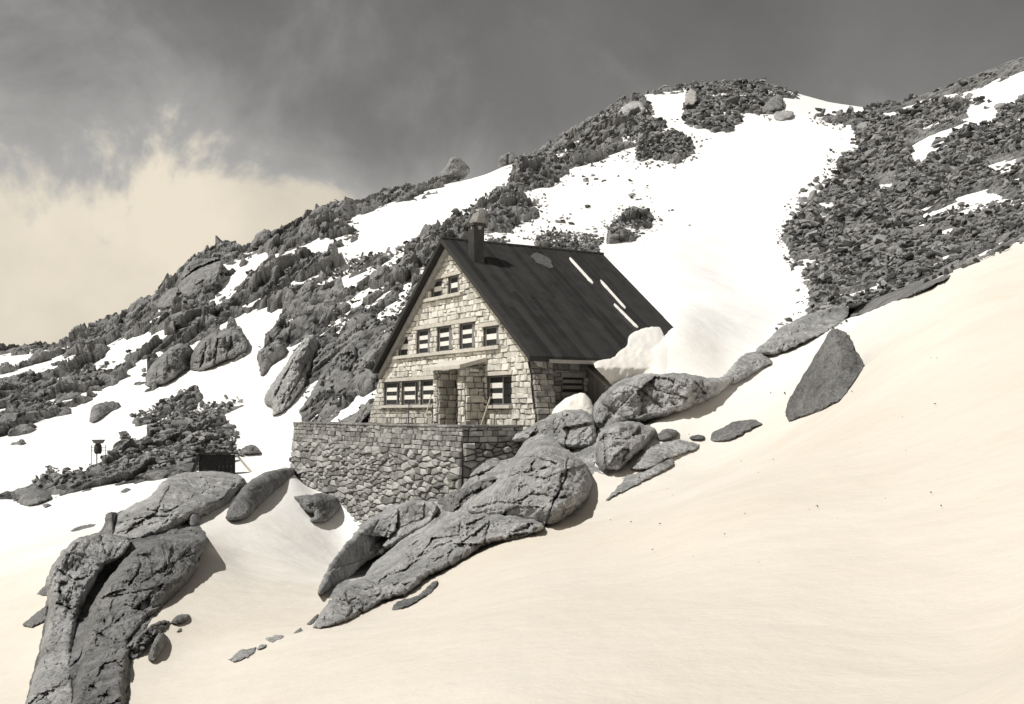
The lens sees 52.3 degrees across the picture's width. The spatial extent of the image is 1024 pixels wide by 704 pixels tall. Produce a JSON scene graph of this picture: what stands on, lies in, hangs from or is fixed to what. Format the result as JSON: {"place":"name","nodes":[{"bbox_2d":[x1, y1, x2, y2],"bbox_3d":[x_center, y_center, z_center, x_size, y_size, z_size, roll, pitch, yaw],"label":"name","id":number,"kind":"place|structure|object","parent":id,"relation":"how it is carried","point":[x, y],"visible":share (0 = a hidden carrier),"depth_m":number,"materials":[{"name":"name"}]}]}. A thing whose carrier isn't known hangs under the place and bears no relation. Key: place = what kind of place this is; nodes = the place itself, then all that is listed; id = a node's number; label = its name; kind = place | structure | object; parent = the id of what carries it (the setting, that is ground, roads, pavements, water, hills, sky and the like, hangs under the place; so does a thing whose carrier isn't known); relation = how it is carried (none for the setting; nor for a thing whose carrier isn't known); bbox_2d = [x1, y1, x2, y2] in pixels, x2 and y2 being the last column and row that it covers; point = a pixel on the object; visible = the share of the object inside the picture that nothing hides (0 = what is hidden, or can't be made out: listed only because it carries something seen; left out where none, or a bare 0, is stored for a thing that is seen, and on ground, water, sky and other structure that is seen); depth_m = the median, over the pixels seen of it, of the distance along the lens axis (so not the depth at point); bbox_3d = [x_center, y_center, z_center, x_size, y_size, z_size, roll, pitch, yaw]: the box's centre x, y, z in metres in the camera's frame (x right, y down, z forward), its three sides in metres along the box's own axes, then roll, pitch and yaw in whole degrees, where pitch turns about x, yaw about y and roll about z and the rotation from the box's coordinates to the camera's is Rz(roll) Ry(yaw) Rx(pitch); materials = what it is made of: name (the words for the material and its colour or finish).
{"place":"outdoors","nodes":[
{"label":"outdoors","id":0,"kind":"place"},
{"bbox_2d":[0,71,1023,703],"bbox_3d":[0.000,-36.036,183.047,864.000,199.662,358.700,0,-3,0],"label":"snow field","id":1,"kind":"structure","parent":0,"point":[878,575],"depth_m":20.16,"materials":[{"name":"snow"}]},
{"bbox_2d":[18,487,50,505],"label":"boulder","id":2,"kind":"object","parent":1,"relation":"on","point":[29,496],"visible":0.86,"depth_m":56.44,"materials":[{"name":"stone"}]},
{"bbox_2d":[23,604,47,627],"bbox_3d":[-11.746,6.572,25.664,0.592,0.607,2.866,1,-4,-23],"label":"rock sliver","id":3,"kind":"object","parent":1,"relation":"on","point":[37,618],"visible":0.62,"depth_m":24.86,"materials":[{"name":"stone"}]},
{"bbox_2d":[37,586,46,595],"bbox_3d":[-12.998,6.671,28.966,0.410,0.504,2.876,1,-4,-24],"label":"rock sliver","id":4,"kind":"object","parent":1,"relation":"on","point":[42,591],"visible":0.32,"depth_m":28.28,"materials":[{"name":"stone"}]},
{"bbox_2d":[25,532,130,703],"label":"rock outcrop","id":5,"kind":"object","parent":1,"relation":"on","point":[79,565],"visible":0.91,"depth_m":23.17,"materials":[{"name":"stone"}]},
{"bbox_2d":[70,524,94,531],"bbox_3d":[-17.417,7.216,42.314,0.938,0.472,2.563,1,-4,-22],"label":"rock slab","id":6,"kind":"object","parent":1,"relation":"on","point":[78,528],"visible":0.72,"depth_m":41.81,"materials":[{"name":"stone"}]},
{"bbox_2d":[91,440,105,464],"bbox_3d":[-25.074,6.463,63.171,0.796,2.300,0.804,2,-4,-35],"label":"weather gauge","id":7,"kind":"object","parent":1,"relation":"on","point":[98,447],"visible":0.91,"depth_m":63.05,"materials":[{"name":"metal"}]},
{"bbox_2d":[89,401,118,422],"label":"boulder","id":8,"kind":"object","parent":1,"relation":"on","point":[98,411],"visible":0.9,"depth_m":88.73,"materials":[{"name":"stone"}]},
{"bbox_2d":[85,555,125,603],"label":"rock outcrop","id":9,"kind":"object","parent":1,"relation":"on","point":[105,573],"visible":0.11,"depth_m":26.71,"materials":[{"name":"stone"}]},
{"bbox_2d":[27,510,205,703],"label":"rock outcrop","id":10,"kind":"object","parent":1,"relation":"on","point":[81,622],"visible":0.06,"depth_m":22.20,"materials":[{"name":"stone"}]},
{"bbox_2d":[104,512,117,533],"bbox_3d":[-16.007,6.609,41.598,0.510,1.086,11.624,1,-4,-21],"label":"rock block","id":11,"kind":"object","parent":10,"relation":"on","point":[110,518],"visible":0.65,"depth_m":37.46,"materials":[{"name":"stone"}]},
{"bbox_2d":[187,512,201,525],"bbox_3d":[-12.401,6.506,40.722,0.555,0.703,5.506,1,-3,-16],"label":"rock block","id":12,"kind":"object","parent":10,"relation":"on","point":[194,519],"visible":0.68,"depth_m":38.96,"materials":[{"name":"stone"}]},
{"bbox_2d":[72,533,208,703],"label":"rock outcrop","id":13,"kind":"object","parent":1,"relation":"on","point":[146,580],"visible":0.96,"depth_m":21.20,"materials":[{"name":"stone"}]},
{"bbox_2d":[126,620,169,660],"bbox_3d":[-6.724,5.279,19.017,0.641,0.673,3.538,0,-3,-7],"label":"rock block","id":14,"kind":"object","parent":1,"relation":"on","point":[138,645],"visible":0.53,"depth_m":18.13,"materials":[{"name":"stone"}]},
{"bbox_2d":[148,633,167,661],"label":"boulder","id":15,"kind":"object","parent":1,"relation":"on","point":[158,645],"visible":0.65,"depth_m":17.56,"materials":[{"name":"stone"}]},
{"bbox_2d":[157,287,178,308],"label":"rock crag","id":16,"kind":"structure","parent":1,"relation":"on","point":[166,299],"depth_m":134.76,"materials":[{"name":"stone"}]},
{"bbox_2d":[145,343,192,385],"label":"rock crag","id":17,"kind":"structure","parent":1,"relation":"on","point":[170,364],"depth_m":101.64,"materials":[{"name":"stone"}]},
{"bbox_2d":[113,471,243,539],"bbox_3d":[-14.968,6.484,47.853,5.142,1.796,27.802,1,-3,-10],"label":"rock outcrop","id":18,"kind":"object","parent":1,"relation":"on","point":[174,501],"visible":0.93,"depth_m":40.85,"materials":[{"name":"stone"}]},
{"bbox_2d":[191,452,251,473],"bbox_3d":[-15.801,6.275,57.254,4.148,1.597,1.957,0,-3,0],"label":"shelter","id":19,"kind":"object","parent":18,"relation":"on","point":[218,461],"visible":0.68,"depth_m":56.64,"materials":[{"name":"brown wood"}]},
{"bbox_2d":[171,614,189,624],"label":"boulder","id":20,"kind":"object","parent":1,"relation":"on","point":[180,619],"visible":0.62,"depth_m":20.15,"materials":[{"name":"stone"}]},
{"bbox_2d":[189,330,246,370],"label":"rock crag","id":21,"kind":"structure","parent":1,"relation":"on","point":[213,349],"depth_m":100.56,"materials":[{"name":"stone"}]},
{"bbox_2d":[26,237,433,421],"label":"scree","id":22,"kind":"structure","parent":1,"relation":"on","point":[315,321],"depth_m":98.57,"materials":[{"name":"stone"}]},
{"bbox_2d":[228,647,255,661],"bbox_3d":[-4.249,4.832,16.383,0.438,0.528,2.139,1,-3,-14],"label":"rock slab","id":23,"kind":"object","parent":1,"relation":"on","point":[241,654],"visible":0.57,"depth_m":15.83,"materials":[{"name":"stone"}]},
{"bbox_2d":[240,445,261,454],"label":"boulder","id":24,"kind":"object","parent":1,"relation":"on","point":[250,450],"visible":0.82,"depth_m":64.97,"materials":[{"name":"stone"}]},
{"bbox_2d":[225,468,294,520],"bbox_3d":[-11.845,6.610,51.842,2.000,1.743,22.321,0,-3,-3],"label":"boulder","id":25,"kind":"object","parent":1,"relation":"on","point":[253,494],"visible":0.89,"depth_m":44.61,"materials":[{"name":"stone"}]},
{"bbox_2d":[260,358,270,376],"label":"rock crag","id":26,"kind":"structure","parent":1,"relation":"on","point":[265,366],"depth_m":89.38,"materials":[{"name":"stone"}]},
{"bbox_2d":[265,635,283,642],"bbox_3d":[-3.928,4.872,17.358,0.328,0.450,1.603,1,-4,-19],"label":"rock sliver","id":27,"kind":"object","parent":1,"relation":"on","point":[274,638],"visible":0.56,"depth_m":16.98,"materials":[{"name":"stone"}]},
{"bbox_2d":[264,334,318,415],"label":"rock crag","id":28,"kind":"structure","parent":1,"relation":"on","point":[287,385],"depth_m":78.40,"materials":[{"name":"stone"}]},
{"bbox_2d":[294,493,339,522],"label":"rock outcrop","id":29,"kind":"object","parent":1,"relation":"on","point":[323,507],"visible":0.88,"depth_m":46.72,"materials":[{"name":"stone"}]},
{"bbox_2d":[299,343,356,411],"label":"rock crag","id":30,"kind":"structure","parent":1,"relation":"on","point":[344,359],"depth_m":75.09,"materials":[{"name":"stone"}]},
{"bbox_2d":[333,370,353,394],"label":"boulder","id":31,"kind":"object","parent":1,"relation":"on","point":[342,379],"visible":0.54,"depth_m":70.17,"materials":[{"name":"stone"}]},
{"bbox_2d":[313,578,381,628],"bbox_3d":[-3.629,5.793,25.008,1.296,1.795,16.131,0,-3,-6],"label":"rock slab","id":32,"kind":"object","parent":1,"relation":"on","point":[352,599],"visible":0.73,"depth_m":19.93,"materials":[{"name":"stone"}]},
{"bbox_2d":[317,500,437,594],"bbox_3d":[-4.237,6.936,35.358,4.191,3.050,24.322,0,-3,-8],"label":"rock slab","id":33,"kind":"object","parent":1,"relation":"on","point":[381,533],"visible":0.93,"depth_m":40.35,"materials":[{"name":"stone"}]},
{"bbox_2d":[328,234,439,327],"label":"scree","id":34,"kind":"structure","parent":1,"relation":"on","point":[398,260],"depth_m":94.47,"materials":[{"name":"stone"}]},
{"bbox_2d":[289,422,523,526],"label":"terrace wall","id":35,"kind":"structure","parent":1,"relation":"on","point":[363,473],"depth_m":44.99,"materials":[{"name":"stone"}]},
{"bbox_2d":[481,393,491,424],"bbox_3d":[-1.109,2.527,42.935,0.648,1.700,0.125,-1,-4,24],"label":"ski","id":36,"kind":"object","parent":35,"relation":"on","point":[484,415],"visible":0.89,"depth_m":42.89,"materials":[{"name":"brown wood"}]},
{"bbox_2d":[392,581,436,610],"bbox_3d":[-1.962,4.980,21.095,0.787,0.523,4.497,0,-3,0],"label":"rock sliver","id":37,"kind":"object","parent":1,"relation":"on","point":[403,603],"visible":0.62,"depth_m":19.72,"materials":[{"name":"stone"}]},
{"bbox_2d":[329,156,542,276],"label":"scree","id":38,"kind":"structure","parent":1,"relation":"on","point":[397,248],"depth_m":119.32,"materials":[{"name":"stone"}]},
{"bbox_2d":[437,157,469,181],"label":"boulder","id":39,"kind":"object","parent":1,"relation":"on","point":[457,169],"visible":0.71,"depth_m":204.09,"materials":[{"name":"stone"}]},
{"bbox_2d":[364,513,543,600],"bbox_3d":[-2.194,6.313,32.101,4.739,3.475,21.855,0,-3,-8],"label":"rock outcrop","id":40,"kind":"object","parent":1,"relation":"on","point":[407,566],"visible":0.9,"depth_m":26.11,"materials":[{"name":"stone"}]},
{"bbox_2d":[328,455,594,603],"bbox_3d":[-1.839,5.183,35.268,10.682,6.639,32.297,0,-3,0],"label":"bedrock rib","id":41,"kind":"object","parent":1,"relation":"on","point":[499,469],"visible":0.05,"depth_m":38.46,"materials":[{"name":"stone"}]},
{"bbox_2d":[437,476,497,511],"bbox_3d":[-1.633,5.355,39.105,1.920,1.567,5.934,1,-3,-13],"label":"rock block","id":42,"kind":"object","parent":1,"relation":"on","point":[452,501],"visible":0.59,"depth_m":37.17,"materials":[{"name":"stone"}]},
{"bbox_2d":[469,456,499,476],"bbox_3d":[-3.208,5.908,43.887,2.549,3.478,10.025,2,-4,-35],"label":"rock slab","id":43,"kind":"object","parent":1,"relation":"on","point":[484,465],"visible":0.22,"depth_m":39.75,"materials":[{"name":"stone"}]},
{"bbox_2d":[498,152,517,167],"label":"boulder","id":44,"kind":"object","parent":1,"relation":"on","point":[508,158],"visible":0.85,"depth_m":208.44,"materials":[{"name":"stone"}]},
{"bbox_2d":[368,222,673,444],"bbox_3d":[-0.141,-0.200,49.135,9.840,10.540,16.723,2,-4,-31],"label":"mountain hut","id":45,"kind":"object","parent":1,"relation":"on","point":[525,335],"visible":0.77,"depth_m":45.50,"materials":[{"name":"stone"}]},
{"bbox_2d":[386,382,400,404],"bbox_3d":[-5.711,2.069,51.855,0.320,1.360,2.150,2,-4,-31],"label":"window","id":46,"kind":"structure","parent":45,"relation":"in","point":[393,391],"depth_m":51.92,"materials":[{"name":"paint"}]},
{"bbox_2d":[400,338,407,355],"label":"window","id":47,"kind":"structure","parent":45,"relation":"in","point":[403,351],"depth_m":50.95,"materials":[{"name":"paint"}]},
{"bbox_2d":[404,381,419,404],"bbox_3d":[-4.643,1.968,50.108,0.320,1.360,2.150,2,-4,-31],"label":"window","id":48,"kind":"structure","parent":45,"relation":"in","point":[411,388],"depth_m":50.15,"materials":[{"name":"paint"}]},
{"bbox_2d":[419,329,430,353],"bbox_3d":[-4.030,-0.491,48.995,0.140,1.128,1.458,2,-4,-31],"label":"window","id":49,"kind":"structure","parent":45,"relation":"in","point":[424,335],"depth_m":49.12,"materials":[{"name":"paint"}]},
{"bbox_2d":[422,380,433,404],"bbox_3d":[-3.670,1.863,48.304,0.100,1.148,1.938,2,-4,-31],"label":"window","id":50,"kind":"structure","parent":45,"relation":"in","point":[427,385],"depth_m":48.70,"materials":[{"name":"paint"}]},
{"bbox_2d":[433,279,442,296],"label":"window","id":51,"kind":"structure","parent":45,"relation":"in","point":[437,290],"depth_m":48.06,"materials":[{"name":"paint"}]},
{"bbox_2d":[439,326,451,350],"bbox_3d":[-2.934,-0.595,47.201,0.140,1.128,1.448,2,-4,-31],"label":"window","id":52,"kind":"structure","parent":45,"relation":"in","point":[445,333],"depth_m":47.32,"materials":[{"name":"paint"}]},
{"bbox_2d":[450,275,459,293],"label":"window","id":53,"kind":"structure","parent":45,"relation":"in","point":[454,281],"depth_m":46.72,"materials":[{"name":"paint"}]},
{"bbox_2d":[462,322,475,348],"bbox_3d":[-1.822,-0.701,45.381,0.140,1.128,1.418,2,-4,-31],"label":"window","id":54,"kind":"structure","parent":45,"relation":"in","point":[468,338],"depth_m":45.48,"materials":[{"name":"paint"}]},
{"bbox_2d":[469,212,485,229],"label":"stone","id":55,"kind":"object","parent":45,"relation":"on","point":[479,217],"visible":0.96,"depth_m":45.80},
{"bbox_2d":[486,326,498,345],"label":"window","id":56,"kind":"structure","parent":45,"relation":"in","point":[492,333],"depth_m":43.71,"materials":[{"name":"paint"}]},
{"bbox_2d":[489,375,511,404],"bbox_3d":[-0.308,1.586,43.012,0.320,1.420,2.200,2,-4,-31],"label":"window","id":57,"kind":"structure","parent":45,"relation":"in","point":[500,388],"depth_m":43.01,"materials":[{"name":"paint"}]},
{"bbox_2d":[563,378,581,392],"bbox_3d":[2.413,1.354,42.646,1.050,0.600,0.080,2,-4,-31],"label":"window","id":58,"kind":"structure","parent":45,"relation":"in","point":[569,384],"depth_m":42.65,"materials":[{"name":"paint"}]},
{"bbox_2d":[569,257,592,283],"bbox_3d":[3.212,-3.793,48.516,0.161,1.480,1.915,2,-4,-31],"label":"snow strip","id":59,"kind":"object","parent":45,"relation":"on","point":[580,270],"visible":1,"depth_m":48.46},
{"bbox_2d":[600,280,625,308],"bbox_3d":[4.570,-2.631,47.378,0.148,1.531,1.984,2,-4,-29],"label":"snow strip","id":60,"kind":"object","parent":45,"relation":"on","point":[613,294],"visible":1,"depth_m":47.31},
{"bbox_2d":[614,303,637,327],"bbox_3d":[5.003,-1.593,45.836,0.139,1.231,1.593,2,-4,-36],"label":"snow strip","id":61,"kind":"object","parent":45,"relation":"on","point":[626,316],"visible":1,"depth_m":45.75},
{"bbox_2d":[467,434,591,525],"bbox_3d":[0.442,4.197,36.450,4.053,2.693,21.626,0,-3,0],"label":"rock outcrop","id":62,"kind":"object","parent":1,"relation":"on","point":[545,479],"visible":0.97,"depth_m":29.03,"materials":[{"name":"stone"}]},
{"bbox_2d":[512,409,595,449],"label":"boulder","id":63,"kind":"object","parent":1,"relation":"on","point":[571,429],"visible":0.82,"depth_m":36.86,"materials":[{"name":"stone"}]},
{"bbox_2d":[534,231,604,250],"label":"scree","id":64,"kind":"structure","parent":1,"relation":"on","point":[557,236],"depth_m":101.69,"materials":[{"name":"stone"}]},
{"bbox_2d":[552,393,592,416],"bbox_3d":[2.305,2.508,40.305,1.876,1.920,2.660,0,-3,0],"label":"snow drift","id":65,"kind":"object","parent":1,"relation":"on","point":[582,401],"visible":0.28,"depth_m":39.88,"materials":[{"name":"snow"}]},
{"bbox_2d":[508,85,677,180],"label":"scree","id":66,"kind":"structure","parent":1,"relation":"on","point":[600,134],"depth_m":183.79,"materials":[{"name":"stone"}]},
{"bbox_2d":[586,364,611,405],"bbox_3d":[3.804,2.168,42.103,0.650,3.753,2.327,2,-4,-31],"label":"plank lean to","id":67,"kind":"object","parent":1,"relation":"on","point":[599,384],"visible":0.27,"depth_m":42.39,"materials":[{"name":"wood"}]},
{"bbox_2d":[515,119,711,248],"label":"scree","id":68,"kind":"structure","parent":1,"relation":"on","point":[567,218],"depth_m":132.95,"materials":[{"name":"stone"}]},
{"bbox_2d":[568,417,660,474],"bbox_3d":[3.526,3.022,41.391,4.790,2.862,18.892,0,-3,0],"label":"bedrock rib","id":69,"kind":"object","parent":1,"relation":"on","point":[585,454],"visible":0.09,"depth_m":34.77,"materials":[{"name":"stone"}]},
{"bbox_2d":[593,206,653,247],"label":"scree","id":70,"kind":"structure","parent":1,"relation":"on","point":[615,222],"depth_m":109.64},
{"bbox_2d":[594,421,656,470],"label":"boulder","id":71,"kind":"object","parent":1,"relation":"on","point":[619,445],"visible":0.93,"depth_m":32.54,"materials":[{"name":"stone"}]},
{"bbox_2d":[594,326,667,385],"bbox_3d":[5.689,0.272,44.826,4.060,3.299,8.904,-1,-3,10],"label":"snow drift","id":72,"kind":"object","parent":1,"relation":"on","point":[644,350],"visible":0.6,"depth_m":42.45,"materials":[{"name":"snow"}]},
{"bbox_2d":[618,101,645,116],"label":"boulder","id":73,"kind":"object","parent":1,"relation":"on","point":[629,106],"visible":0.6,"depth_m":195.55,"materials":[{"name":"stone"}]},
{"bbox_2d":[606,458,674,500],"bbox_3d":[3.789,3.798,31.041,1.235,1.191,5.230,-2,-4,32],"label":"rock slab","id":74,"kind":"object","parent":1,"relation":"on","point":[630,481],"visible":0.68,"depth_m":30.30,"materials":[{"name":"stone"}]},
{"bbox_2d":[593,372,733,429],"bbox_3d":[4.993,1.972,40.904,6.971,2.433,6.949,-2,-4,28],"label":"rock outcrop","id":75,"kind":"object","parent":1,"relation":"on","point":[643,398],"visible":0.9,"depth_m":37.85,"materials":[{"name":"stone"}]},
{"bbox_2d":[630,439,699,469],"bbox_3d":[4.755,3.328,33.437,1.661,1.037,4.332,-2,-4,37],"label":"rock slab","id":76,"kind":"object","parent":1,"relation":"on","point":[651,457],"visible":0.73,"depth_m":32.73,"materials":[{"name":"stone"}]},
{"bbox_2d":[635,116,698,158],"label":"scree","id":77,"kind":"structure","parent":1,"relation":"on","point":[663,150],"depth_m":174.88,"materials":[{"name":"stone"}]},
{"bbox_2d":[657,429,678,440],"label":"boulder","id":78,"kind":"object","parent":1,"relation":"on","point":[666,434],"visible":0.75,"depth_m":34.65,"materials":[{"name":"stone"}]},
{"bbox_2d":[689,434,704,439],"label":"boulder","id":79,"kind":"object","parent":1,"relation":"on","point":[697,437],"visible":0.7,"depth_m":34.86,"materials":[{"name":"stone"}]},
{"bbox_2d":[726,96,738,103],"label":"boulder","id":80,"kind":"object","parent":1,"relation":"on","point":[732,99],"visible":0.84,"depth_m":196.07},
{"bbox_2d":[711,419,761,441],"bbox_3d":[7.407,2.696,34.991,1.723,0.876,2.920,0,-3,0],"label":"rock slab","id":81,"kind":"object","parent":1,"relation":"on","point":[732,430],"visible":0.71,"depth_m":34.39,"materials":[{"name":"stone"}]},
{"bbox_2d":[677,78,798,127],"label":"scree","id":82,"kind":"structure","parent":1,"relation":"on","point":[740,102],"depth_m":196.90,"materials":[{"name":"stone"}]},
{"bbox_2d":[723,352,771,384],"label":"rock outcrop","id":83,"kind":"object","parent":1,"relation":"on","point":[745,365],"visible":0.89,"depth_m":42.10,"materials":[{"name":"stone"}]},
{"bbox_2d":[762,94,782,112],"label":"rock crag","id":84,"kind":"structure","parent":1,"relation":"on","point":[773,103],"depth_m":195.08,"materials":[{"name":"stone"}]},
{"bbox_2d":[773,110,793,120],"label":"boulder","id":85,"kind":"object","parent":1,"relation":"on","point":[783,115],"visible":1,"depth_m":189.84,"materials":[{"name":"stone"}]},
{"bbox_2d":[755,306,848,355],"bbox_3d":[16.371,-1.417,56.145,3.401,4.557,25.464,-1,-4,22],"label":"rock outcrop","id":86,"kind":"object","parent":1,"relation":"on","point":[795,333],"visible":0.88,"depth_m":47.80,"materials":[{"name":"stone"}]},
{"bbox_2d":[763,112,847,329],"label":"scree","id":87,"kind":"structure","parent":1,"relation":"on","point":[813,185],"depth_m":142.55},
{"bbox_2d":[785,328,863,420],"bbox_3d":[9.123,0.648,29.855,2.077,2.806,5.477,0,-3,0],"label":"boulder","id":88,"kind":"object","parent":1,"relation":"on","point":[831,373],"visible":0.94,"depth_m":29.44,"materials":[{"name":"stone"}]},
{"bbox_2d":[847,271,949,316],"bbox_3d":[18.211,-3.512,50.880,5.938,4.840,34.241,-1,-4,23],"label":"rock outcrop","id":89,"kind":"object","parent":1,"relation":"on","point":[911,289],"visible":0.76,"depth_m":44.70,"materials":[{"name":"stone"}]},
{"bbox_2d":[950,99,966,107],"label":"boulder","id":90,"kind":"object","parent":1,"relation":"on","point":[955,103],"visible":0.82,"depth_m":150.65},
{"bbox_2d":[959,131,972,139],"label":"boulder","id":91,"kind":"object","parent":1,"relation":"on","point":[969,134],"visible":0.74,"depth_m":127.22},
{"bbox_2d":[0,57,1023,502],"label":"rocky hillside","id":92,"kind":"structure","parent":0,"point":[308,307],"depth_m":114.32,"materials":[{"name":"stone"}]},
{"bbox_2d":[31,396,243,488],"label":"scree","id":93,"kind":"structure","parent":92,"relation":"on","point":[176,412],"depth_m":69.48,"materials":[{"name":"stone"}]},
{"bbox_2d":[163,428,176,434],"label":"boulder","id":94,"kind":"object","parent":93,"relation":"on","point":[168,431],"visible":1,"depth_m":71.63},
{"bbox_2d":[178,257,222,297],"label":"rock crag","id":95,"kind":"structure","parent":92,"relation":"on","point":[195,273],"depth_m":134.40,"materials":[{"name":"stone"}]},
{"bbox_2d":[250,229,270,247],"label":"rock crag","id":96,"kind":"structure","parent":92,"relation":"on","point":[261,238],"depth_m":146.06,"materials":[{"name":"stone"}]},
{"bbox_2d":[303,206,331,221],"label":"rock crag","id":97,"kind":"structure","parent":92,"relation":"on","point":[322,210],"depth_m":146.24,"materials":[{"name":"stone"}]},
{"bbox_2d":[685,88,696,104],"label":"boulder","id":98,"kind":"object","parent":92,"relation":"on","point":[691,97],"visible":1,"depth_m":195.54,"materials":[{"name":"stone"}]},
{"bbox_2d":[833,248,847,253],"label":"boulder","id":99,"kind":"object","parent":92,"relation":"on","point":[841,250],"visible":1,"depth_m":91.25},
{"bbox_2d":[840,239,852,247],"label":"boulder","id":100,"kind":"object","parent":92,"relation":"on","point":[847,243],"visible":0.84,"depth_m":93.99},
{"bbox_2d":[864,148,878,156],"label":"boulder","id":101,"kind":"object","parent":92,"relation":"on","point":[870,152],"visible":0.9,"depth_m":152.51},
{"bbox_2d":[768,72,1023,313],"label":"scree","id":102,"kind":"structure","parent":92,"relation":"on","point":[869,246],"depth_m":103.79,"materials":[{"name":"stone"}]},
{"bbox_2d":[901,252,913,260],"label":"boulder","id":103,"kind":"object","parent":92,"relation":"on","point":[909,256],"visible":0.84,"depth_m":74.06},
{"bbox_2d":[912,227,925,235],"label":"boulder","id":104,"kind":"object","parent":92,"relation":"on","point":[917,230],"visible":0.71,"depth_m":86.75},
{"bbox_2d":[925,251,940,257],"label":"boulder","id":105,"kind":"object","parent":92,"relation":"on","point":[930,254],"visible":0.92,"depth_m":71.61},
{"bbox_2d":[0,0,1023,345],"label":"sky","id":106,"kind":"structure","parent":0,"point":[135,134],"materials":[{"name":"grey"}]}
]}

